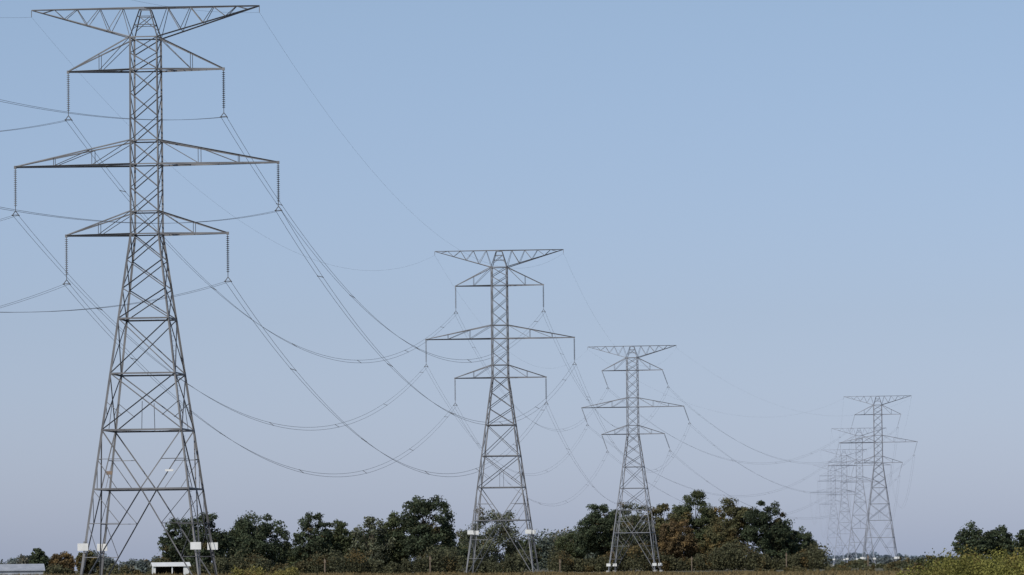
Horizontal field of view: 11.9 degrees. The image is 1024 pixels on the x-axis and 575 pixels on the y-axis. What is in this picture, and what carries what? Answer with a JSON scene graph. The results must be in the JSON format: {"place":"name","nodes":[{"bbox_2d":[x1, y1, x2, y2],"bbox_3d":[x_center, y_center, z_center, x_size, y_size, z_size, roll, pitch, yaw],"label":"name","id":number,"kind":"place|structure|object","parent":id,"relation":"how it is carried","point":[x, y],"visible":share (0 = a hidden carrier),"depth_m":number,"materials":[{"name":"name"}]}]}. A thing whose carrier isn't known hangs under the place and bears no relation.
{"place":"outdoors","nodes":[
{"label":"outdoors","id":0,"kind":"place"},
{"bbox_2d":[0,564,44,574],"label":"metal barn","id":1,"kind":"structure","parent":0,"point":[16,569],"depth_m":696.21,"materials":[{"name":"white metal"}]},
{"bbox_2d":[150,562,190,574],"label":"farm shed","id":2,"kind":"structure","parent":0,"point":[170,567],"depth_m":698.74,"materials":[{"name":"white paint"}]},
{"bbox_2d":[0,563,981,574],"bbox_3d":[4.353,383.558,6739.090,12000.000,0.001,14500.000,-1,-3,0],"label":"ground","id":3,"kind":"structure","parent":0,"point":[876,569],"depth_m":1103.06,"materials":[{"name":"green plant"}]},
{"bbox_2d":[28,548,49,571],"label":"oak tree","id":4,"kind":"object","parent":3,"relation":"on","point":[39,557],"visible":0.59,"depth_m":897.78,"materials":[{"name":"green plant"}]},
{"bbox_2d":[48,551,76,573],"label":"maple tree","id":5,"kind":"object","parent":3,"relation":"on","point":[68,561],"visible":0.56,"depth_m":897.79,"materials":[{"name":"brown plant"}]},
{"bbox_2d":[74,550,99,574],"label":"maple tree","id":6,"kind":"object","parent":3,"relation":"on","point":[89,563],"visible":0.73,"depth_m":902.84,"materials":[{"name":"green plant"}]},
{"bbox_2d":[43,561,149,574],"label":"wild shrub","id":7,"kind":"object","parent":3,"relation":"on","point":[59,569],"visible":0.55,"depth_m":863.76,"materials":[{"name":"green plant"}]},
{"bbox_2d":[11,5,281,574],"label":"transmission tower","id":8,"kind":"structure","parent":3,"relation":"on","point":[195,545],"depth_m":392.47,"materials":[{"name":"metal"}]},
{"bbox_2d":[1,215,836,525],"bbox_3d":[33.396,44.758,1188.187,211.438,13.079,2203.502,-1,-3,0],"label":"power line","id":9,"kind":"object","parent":8,"relation":"hanging from","point":[389,403],"visible":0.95,"depth_m":559.87,"materials":[{"name":"metal"}]},
{"bbox_2d":[1,284,851,536],"bbox_3d":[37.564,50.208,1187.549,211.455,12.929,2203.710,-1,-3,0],"label":"power line","id":10,"kind":"object","parent":8,"relation":"hanging from","point":[342,473],"visible":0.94,"depth_m":523.70,"materials":[{"name":"metal"}]},
{"bbox_2d":[19,17,839,466],"bbox_3d":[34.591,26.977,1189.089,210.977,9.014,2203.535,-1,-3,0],"label":"shield wire","id":11,"kind":"object","parent":8,"relation":"attached to","point":[277,243],"visible":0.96,"depth_m":558.21,"materials":[{"name":"metal"}]},
{"bbox_2d":[0,99,897,502],"bbox_3d":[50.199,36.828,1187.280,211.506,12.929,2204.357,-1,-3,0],"label":"power line","id":12,"kind":"object","parent":8,"relation":"hanging from","point":[336,277],"visible":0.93,"depth_m":459.36,"materials":[{"name":"metal"}]},
{"bbox_2d":[0,282,898,535],"bbox_3d":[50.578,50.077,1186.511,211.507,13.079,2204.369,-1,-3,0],"label":"power line","id":13,"kind":"object","parent":8,"relation":"hanging from","point":[355,432],"visible":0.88,"depth_m":470.05,"materials":[{"name":"metal"}]},
{"bbox_2d":[0,207,913,515],"bbox_3d":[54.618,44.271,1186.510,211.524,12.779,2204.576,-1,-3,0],"label":"power line","id":14,"kind":"object","parent":8,"relation":"hanging from","point":[370,341],"visible":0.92,"depth_m":446.82,"materials":[{"name":"metal"}]},
{"bbox_2d":[134,0,910,469],"bbox_3d":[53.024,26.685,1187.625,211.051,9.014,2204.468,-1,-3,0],"label":"shield wire","id":15,"kind":"object","parent":8,"relation":"attached to","point":[368,166],"visible":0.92,"depth_m":438.68,"materials":[{"name":"metal"}]},
{"bbox_2d":[157,517,192,566],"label":"oak tree","id":16,"kind":"object","parent":3,"relation":"on","point":[171,553],"visible":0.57,"depth_m":901.95,"materials":[{"name":"green plant"}]},
{"bbox_2d":[183,512,232,567],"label":"oak tree","id":17,"kind":"object","parent":3,"relation":"on","point":[204,551],"visible":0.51,"depth_m":892.14,"materials":[{"name":"green plant"}]},
{"bbox_2d":[220,510,292,568],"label":"maple tree","id":18,"kind":"object","parent":3,"relation":"on","point":[249,536],"visible":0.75,"depth_m":896.60,"materials":[{"name":"green plant"}]},
{"bbox_2d":[229,564,298,574],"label":"goldenrod bush","id":19,"kind":"object","parent":3,"relation":"on","point":[241,571],"visible":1,"depth_m":297.57,"materials":[{"name":"green plant"}]},
{"bbox_2d":[0,549,542,573],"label":"distant tree line","id":20,"kind":"object","parent":3,"relation":"on","point":[141,565],"visible":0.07,"depth_m":2016.28,"materials":[{"name":"green plant"}]},
{"bbox_2d":[274,542,301,565],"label":"oak tree","id":21,"kind":"object","parent":3,"relation":"on","point":[291,559],"visible":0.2,"depth_m":921.69,"materials":[{"name":"green plant"}]},
{"bbox_2d":[291,512,333,562],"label":"oak tree","id":22,"kind":"object","parent":3,"relation":"on","point":[311,545],"visible":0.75,"depth_m":897.51,"materials":[{"name":"green plant"}]},
{"bbox_2d":[146,544,537,574],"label":"hedgerow undergrowth","id":23,"kind":"object","parent":3,"relation":"on","point":[355,562],"visible":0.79,"depth_m":870.53,"materials":[{"name":"green plant"}]},
{"bbox_2d":[325,519,365,565],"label":"maple tree","id":24,"kind":"object","parent":3,"relation":"on","point":[345,542],"visible":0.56,"depth_m":902.30,"materials":[{"name":"green plant"}]},
{"bbox_2d":[352,529,378,561],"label":"oak tree","id":25,"kind":"object","parent":3,"relation":"on","point":[367,534],"visible":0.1,"depth_m":926.71,"materials":[{"name":"green plant"}]},
{"bbox_2d":[347,514,396,562],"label":"poplar tree","id":26,"kind":"object","parent":3,"relation":"on","point":[372,547],"visible":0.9,"depth_m":898.20,"materials":[{"name":"green plant"}]},
{"bbox_2d":[375,527,406,565],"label":"oak tree","id":27,"kind":"object","parent":3,"relation":"on","point":[388,536],"visible":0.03,"depth_m":932.92,"materials":[{"name":"green plant"}]},
{"bbox_2d":[375,510,411,564],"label":"oak tree","id":28,"kind":"object","parent":3,"relation":"on","point":[391,522],"visible":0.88,"depth_m":901.79,"materials":[{"name":"green plant"}]},
{"bbox_2d":[388,495,456,563],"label":"maple tree","id":29,"kind":"object","parent":3,"relation":"on","point":[423,534],"visible":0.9,"depth_m":896.84,"materials":[{"name":"green plant"}]},
{"bbox_2d":[442,541,467,566],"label":"oak tree","id":30,"kind":"object","parent":3,"relation":"on","point":[463,550],"visible":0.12,"depth_m":928.12,"materials":[{"name":"green plant"}]},
{"bbox_2d":[457,535,489,564],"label":"oak tree","id":31,"kind":"object","parent":3,"relation":"on","point":[460,545],"visible":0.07,"depth_m":962.16,"materials":[{"name":"green plant"}]},
{"bbox_2d":[456,507,524,565],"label":"poplar tree","id":32,"kind":"object","parent":3,"relation":"on","point":[500,539],"visible":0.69,"depth_m":947.02,"materials":[{"name":"green plant"}]},
{"bbox_2d":[424,249,576,572],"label":"transmission tower","id":33,"kind":"structure","parent":3,"relation":"on","point":[530,531],"depth_m":700.41,"materials":[{"name":"metal"}]},
{"bbox_2d":[502,536,541,572],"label":"oak tree","id":34,"kind":"object","parent":3,"relation":"on","point":[538,549],"visible":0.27,"depth_m":963.27,"materials":[{"name":"green plant"}]},
{"bbox_2d":[521,526,597,569],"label":"distant tree line","id":35,"kind":"object","parent":3,"relation":"on","point":[544,544],"visible":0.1,"depth_m":1499.53,"materials":[{"name":"green plant"}]},
{"bbox_2d":[554,531,585,558],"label":"oak tree","id":36,"kind":"object","parent":3,"relation":"on","point":[565,544],"visible":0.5,"depth_m":1115.97,"materials":[{"name":"green plant"}]},
{"bbox_2d":[572,504,629,558],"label":"oak tree","id":37,"kind":"object","parent":3,"relation":"on","point":[595,522],"visible":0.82,"depth_m":1096.38,"materials":[{"name":"green plant"}]},
{"bbox_2d":[601,509,643,569],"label":"oak tree","id":38,"kind":"object","parent":3,"relation":"on","point":[628,523],"visible":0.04,"depth_m":1110.96,"materials":[{"name":"green plant"}]},
{"bbox_2d":[610,502,658,570],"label":"poplar tree","id":39,"kind":"object","parent":3,"relation":"on","point":[631,518],"visible":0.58,"depth_m":1087.62,"materials":[{"name":"green plant"}]},
{"bbox_2d":[581,345,690,571],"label":"transmission tower","id":40,"kind":"structure","parent":3,"relation":"on","point":[644,479],"depth_m":1013.26,"materials":[{"name":"metal"}]},
{"bbox_2d":[0,120,851,504],"bbox_3d":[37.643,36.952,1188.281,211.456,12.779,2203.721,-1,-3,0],"label":"power line","id":41,"kind":"object","parent":40,"relation":"hanging from","point":[338,358],"visible":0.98,"depth_m":524.27,"materials":[{"name":"metal"}]},
{"bbox_2d":[630,530,660,556],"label":"oak tree","id":42,"kind":"object","parent":3,"relation":"on","point":[657,539],"visible":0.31,"depth_m":1092.08,"materials":[{"name":"green plant"}]},
{"bbox_2d":[640,503,687,550],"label":"maple tree","id":43,"kind":"object","parent":3,"relation":"on","point":[659,520],"visible":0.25,"depth_m":1102.23,"materials":[{"name":"green plant"}]},
{"bbox_2d":[657,519,701,560],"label":"maple tree","id":44,"kind":"object","parent":3,"relation":"on","point":[670,545],"visible":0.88,"depth_m":1081.32,"materials":[{"name":"brown plant"}]},
{"bbox_2d":[543,540,832,571],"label":"hedgerow undergrowth","id":45,"kind":"object","parent":3,"relation":"on","point":[732,557],"visible":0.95,"depth_m":1061.41,"materials":[{"name":"green plant"}]},
{"bbox_2d":[671,489,718,570],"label":"oak tree","id":46,"kind":"object","parent":3,"relation":"on","point":[684,510],"visible":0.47,"depth_m":1106.08,"materials":[{"name":"green plant"}]},
{"bbox_2d":[697,521,741,554],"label":"maple tree","id":47,"kind":"object","parent":3,"relation":"on","point":[711,541],"visible":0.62,"depth_m":1078.57,"materials":[{"name":"green plant"}]},
{"bbox_2d":[702,497,752,549],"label":"maple tree","id":48,"kind":"object","parent":3,"relation":"on","point":[734,513],"visible":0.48,"depth_m":1097.32,"materials":[{"name":"green plant"}]},
{"bbox_2d":[739,500,794,569],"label":"oak tree","id":49,"kind":"object","parent":3,"relation":"on","point":[769,538],"visible":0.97,"depth_m":1091.33,"materials":[{"name":"green plant"}]},
{"bbox_2d":[774,525,793,558],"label":"oak tree","id":50,"kind":"object","parent":3,"relation":"on","point":[793,539],"visible":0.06,"depth_m":1107.27,"materials":[{"name":"green plant"}]},
{"bbox_2d":[653,554,935,566],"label":"distant tree line","id":51,"kind":"object","parent":3,"relation":"on","point":[885,560],"visible":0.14,"depth_m":2516.23,"materials":[{"name":"green plant"}]},
{"bbox_2d":[780,526,816,558],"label":"oak tree","id":52,"kind":"object","parent":3,"relation":"on","point":[801,540],"visible":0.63,"depth_m":1096.98,"materials":[{"name":"green plant"}]},
{"bbox_2d":[810,465,856,563],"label":"transmission tower","id":53,"kind":"structure","parent":3,"relation":"on","point":[830,470],"depth_m":2287.32,"materials":[{"name":"metal"}]},
{"bbox_2d":[754,565,932,571],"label":"wild shrub","id":54,"kind":"object","parent":3,"relation":"on","point":[834,568],"visible":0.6,"depth_m":771.47,"materials":[{"name":"green plant"}]},
{"bbox_2d":[817,449,870,565],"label":"transmission tower","id":55,"kind":"structure","parent":3,"relation":"on","point":[839,522],"depth_m":1972.71,"materials":[{"name":"metal"}]},
{"bbox_2d":[828,428,890,565],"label":"transmission tower","id":56,"kind":"structure","parent":3,"relation":"on","point":[847,558],"depth_m":1658.43,"materials":[{"name":"metal"}]},
{"bbox_2d":[835,395,917,559],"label":"transmission tower","id":57,"kind":"structure","parent":3,"relation":"on","point":[874,435],"depth_m":1338.10,"materials":[{"name":"metal"}]},
{"bbox_2d":[813,557,956,568],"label":"wild shrub","id":58,"kind":"object","parent":3,"relation":"on","point":[860,563],"visible":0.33,"depth_m":1126.04,"materials":[{"name":"green plant"}]},
{"bbox_2d":[827,551,987,562],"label":"distant tree line","id":59,"kind":"object","parent":3,"relation":"on","point":[876,555],"visible":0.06,"depth_m":3928.94,"materials":[{"name":"green plant"}]},
{"bbox_2d":[895,544,1023,574],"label":"goldenrod bush","id":60,"kind":"object","parent":3,"relation":"on","point":[963,566],"visible":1,"depth_m":198.42,"materials":[{"name":"green plant"}]},
{"bbox_2d":[913,553,1018,569],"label":"wild shrub","id":61,"kind":"object","parent":3,"relation":"on","point":[918,561],"visible":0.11,"depth_m":766.05,"materials":[{"name":"green plant"}]},
{"bbox_2d":[951,520,995,555],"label":"oak tree","id":62,"kind":"object","parent":3,"relation":"on","point":[977,539],"visible":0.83,"depth_m":897.37,"materials":[{"name":"green plant"}]},
{"bbox_2d":[986,524,1016,560],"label":"oak tree","id":63,"kind":"object","parent":3,"relation":"on","point":[1004,539],"visible":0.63,"depth_m":901.89,"materials":[{"name":"green plant"}]},
{"bbox_2d":[1010,529,1023,563],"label":"oak tree","id":64,"kind":"object","parent":3,"relation":"on","point":[1020,538],"visible":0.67,"depth_m":897.59,"materials":[{"name":"green plant"}]},
{"bbox_2d":[0,0,1023,570],"label":"sky","id":65,"kind":"structure","parent":0,"point":[818,203],"materials":[{"name":"blue"}]}
]}

